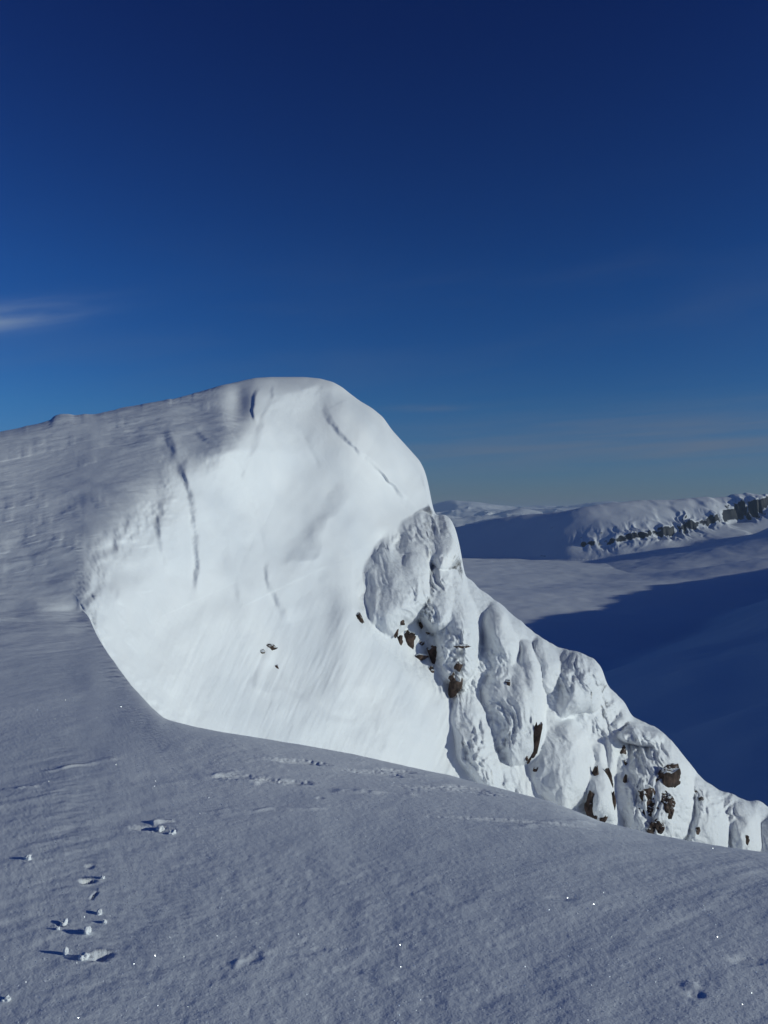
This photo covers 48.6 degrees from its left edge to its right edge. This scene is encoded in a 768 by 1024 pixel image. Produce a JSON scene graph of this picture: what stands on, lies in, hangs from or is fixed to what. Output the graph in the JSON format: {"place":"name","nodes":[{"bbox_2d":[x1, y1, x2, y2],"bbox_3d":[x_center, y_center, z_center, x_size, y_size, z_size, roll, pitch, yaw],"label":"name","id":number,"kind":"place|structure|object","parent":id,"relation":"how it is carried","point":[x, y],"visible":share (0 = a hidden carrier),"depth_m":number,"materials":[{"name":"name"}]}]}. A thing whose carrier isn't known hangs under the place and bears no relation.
{"place":"outdoors","nodes":[
{"label":"outdoors","id":0,"kind":"place"},
{"bbox_2d":[92,377,483,783],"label":"snow cliff","id":1,"kind":"structure","parent":0,"point":[291,511],"depth_m":20.63,"materials":[{"name":"white snow"}]},
{"bbox_2d":[266,643,277,649],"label":"rock","id":2,"kind":"object","parent":1,"relation":"on","point":[271,646],"visible":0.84,"depth_m":19.11,"materials":[{"name":"grey stone"}]},
{"bbox_2d":[0,379,767,1023],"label":"ground","id":3,"kind":"structure","parent":0,"point":[82,497],"depth_m":3.84,"materials":[{"name":"white snow"}]},
{"bbox_2d":[1,994,10,1001],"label":"snow clod","id":4,"kind":"object","parent":3,"relation":"on","point":[7,998],"visible":1,"depth_m":2.77,"materials":[{"name":"white snow"}]},
{"bbox_2d":[24,854,31,860],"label":"snow clod","id":5,"kind":"object","parent":3,"relation":"on","point":[27,857],"visible":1,"depth_m":3.87,"materials":[{"name":"white snow"}]},
{"bbox_2d":[60,918,67,926],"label":"snow clod","id":6,"kind":"object","parent":3,"relation":"on","point":[64,922],"visible":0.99,"depth_m":3.28,"materials":[{"name":"white snow"}]},
{"bbox_2d":[63,947,68,954],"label":"snow clod","id":7,"kind":"object","parent":3,"relation":"on","point":[65,950],"visible":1,"depth_m":3.06,"materials":[{"name":"white snow"}]},
{"bbox_2d":[78,952,89,960],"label":"snow clod","id":8,"kind":"object","parent":3,"relation":"on","point":[82,956],"visible":1,"depth_m":3.02,"materials":[{"name":"white snow"}]},
{"bbox_2d":[84,926,91,934],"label":"snow clod","id":9,"kind":"object","parent":3,"relation":"on","point":[87,930],"visible":1,"depth_m":3.21,"materials":[{"name":"white snow"}]},
{"bbox_2d":[96,908,101,915],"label":"snow clod","id":10,"kind":"object","parent":3,"relation":"on","point":[99,911],"visible":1,"depth_m":3.37,"materials":[{"name":"white snow"}]},
{"bbox_2d":[156,825,164,831],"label":"snow clod","id":11,"kind":"object","parent":3,"relation":"on","point":[159,828],"visible":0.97,"depth_m":4.26,"materials":[{"name":"white snow"}]},
{"bbox_2d":[168,830,175,834],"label":"snow clod","id":12,"kind":"object","parent":3,"relation":"on","point":[172,832],"visible":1,"depth_m":4.18,"materials":[{"name":"white snow"}]},
{"bbox_2d":[0,691,767,1023],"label":"ice crystals","id":13,"kind":"object","parent":3,"relation":"on","point":[392,937],"visible":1,"depth_m":3.14,"materials":[{"name":"white"}]},
{"bbox_2d":[0,0,767,506],"label":"sky","id":14,"kind":"structure","parent":0,"point":[529,237],"materials":[{"name":"blue"}]},
{"bbox_2d":[359,509,767,852],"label":"rock spur","id":15,"kind":"structure","parent":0,"point":[413,575],"depth_m":25.04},
{"bbox_2d":[356,612,363,623],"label":"rock","id":16,"kind":"object","parent":15,"relation":"on","point":[359,617],"visible":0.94,"depth_m":22.11,"materials":[{"name":"brown stone"}]},
{"bbox_2d":[397,635,402,644],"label":"rock","id":17,"kind":"object","parent":15,"relation":"on","point":[400,638],"visible":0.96,"depth_m":23.26,"materials":[{"name":"brown stone"}]},
{"bbox_2d":[404,630,415,648],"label":"rock","id":18,"kind":"object","parent":15,"relation":"on","point":[410,637],"visible":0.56,"depth_m":23.61,"materials":[{"name":"brown stone"}]},
{"bbox_2d":[415,653,428,660],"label":"rock","id":19,"kind":"object","parent":15,"relation":"on","point":[420,656],"visible":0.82,"depth_m":23.65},
{"bbox_2d":[426,645,436,663],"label":"rock","id":20,"kind":"object","parent":15,"relation":"on","point":[432,652],"visible":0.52,"depth_m":23.93,"materials":[{"name":"brown stone"}]},
{"bbox_2d":[448,672,455,682],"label":"rock","id":21,"kind":"object","parent":15,"relation":"on","point":[451,678],"visible":1,"depth_m":23.30,"materials":[{"name":"brown stone"}]},
{"bbox_2d":[448,678,462,697],"bbox_3d":[1.978,4.792,23.473,0.415,0.669,0.314,-1,-5,-7],"label":"rock","id":22,"kind":"object","parent":15,"relation":"on","point":[454,688],"visible":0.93,"depth_m":23.39,"materials":[{"name":"brown stone"}]},
{"bbox_2d":[454,661,462,671],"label":"rock","id":23,"kind":"object","parent":15,"relation":"on","point":[458,666],"visible":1,"depth_m":23.40,"materials":[{"name":"brown stone"}]},
{"bbox_2d":[454,643,470,648],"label":"rock","id":24,"kind":"object","parent":15,"relation":"on","point":[461,645],"visible":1,"depth_m":23.60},
{"bbox_2d":[527,722,542,763],"bbox_3d":[4.215,6.485,23.820,0.457,1.226,0.218,0,0,5],"label":"rock","id":25,"kind":"object","parent":15,"relation":"on","point":[537,733],"visible":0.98,"depth_m":23.72,"materials":[{"name":"brown stone"}]},
{"bbox_2d":[584,790,597,819],"bbox_3d":[5.915,8.390,24.341,0.331,0.876,0.227,-7,7,-13],"label":"rock","id":26,"kind":"object","parent":15,"relation":"on","point":[588,806],"visible":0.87,"depth_m":24.28,"materials":[{"name":"brown stone"}]},
{"bbox_2d":[592,766,598,775],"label":"rock","id":27,"kind":"object","parent":15,"relation":"on","point":[595,771],"visible":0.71,"depth_m":24.89,"materials":[{"name":"brown stone"}]},
{"bbox_2d":[599,815,607,821],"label":"rock","id":28,"kind":"object","parent":15,"relation":"on","point":[603,819],"visible":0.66,"depth_m":24.36,"materials":[{"name":"brown stone"}]},
{"bbox_2d":[605,768,612,786],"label":"rock","id":29,"kind":"object","parent":15,"relation":"on","point":[608,772],"visible":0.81,"depth_m":25.29,"materials":[{"name":"brown stone"}]},
{"bbox_2d":[612,791,615,809],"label":"rock","id":30,"kind":"object","parent":15,"relation":"on","point":[613,798],"visible":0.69,"depth_m":24.85,"materials":[{"name":"brown stone"}]},
{"bbox_2d":[620,745,625,753],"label":"rock","id":31,"kind":"object","parent":15,"relation":"on","point":[623,750],"visible":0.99,"depth_m":26.93,"materials":[{"name":"brown stone"}]},
{"bbox_2d":[623,774,627,782],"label":"rock","id":32,"kind":"object","parent":15,"relation":"on","point":[625,779],"visible":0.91,"depth_m":25.93,"materials":[{"name":"brown stone"}]},
{"bbox_2d":[638,784,655,800],"bbox_3d":[7.960,8.493,25.640,0.696,0.541,0.338,-10,-3,-15],"label":"rock","id":33,"kind":"object","parent":15,"relation":"on","point":[648,789],"visible":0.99,"depth_m":25.49,"materials":[{"name":"brown stone"}]},
{"bbox_2d":[639,799,658,816],"bbox_3d":[7.937,8.910,25.472,0.774,0.586,0.359,-9,-4,-11],"label":"rock","id":34,"kind":"object","parent":15,"relation":"on","point":[650,805],"visible":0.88,"depth_m":25.37,"materials":[{"name":"brown stone"}]},
{"bbox_2d":[647,819,664,833],"bbox_3d":[8.053,9.357,25.189,0.572,0.601,0.422,0,0,6],"label":"rock","id":35,"kind":"object","parent":15,"relation":"on","point":[658,825],"visible":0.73,"depth_m":25.05,"materials":[{"name":"brown stone"}]},
{"bbox_2d":[660,802,673,818],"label":"rock","id":36,"kind":"object","parent":15,"relation":"on","point":[670,814],"visible":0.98,"depth_m":25.37,"materials":[{"name":"brown stone"}]},
{"bbox_2d":[656,763,680,787],"bbox_3d":[8.602,8.213,26.091,1.158,0.875,0.481,-9,-2,-15],"label":"rock","id":37,"kind":"object","parent":15,"relation":"on","point":[669,774],"visible":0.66,"depth_m":25.97,"materials":[{"name":"brown stone"}]},
{"bbox_2d":[661,790,675,812],"bbox_3d":[8.492,8.736,25.586,0.550,0.664,0.404,0,0,-39],"label":"rock","id":38,"kind":"object","parent":15,"relation":"on","point":[667,800],"visible":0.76,"depth_m":25.41,"materials":[{"name":"brown stone"}]},
{"bbox_2d":[695,827,699,834],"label":"rock","id":39,"kind":"object","parent":15,"relation":"on","point":[697,830],"visible":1,"depth_m":26.50,"materials":[{"name":"brown stone"}]},
{"bbox_2d":[745,835,749,845],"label":"rock","id":40,"kind":"object","parent":15,"relation":"on","point":[747,839],"visible":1,"depth_m":27.98,"materials":[{"name":"brown stone"}]},
{"bbox_2d":[433,493,767,805],"bbox_3d":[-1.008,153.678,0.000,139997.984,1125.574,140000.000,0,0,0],"label":"hills","id":41,"kind":"structure","parent":0,"point":[657,610],"depth_m":2797.70,"materials":[{"name":"white snow"}]}
]}

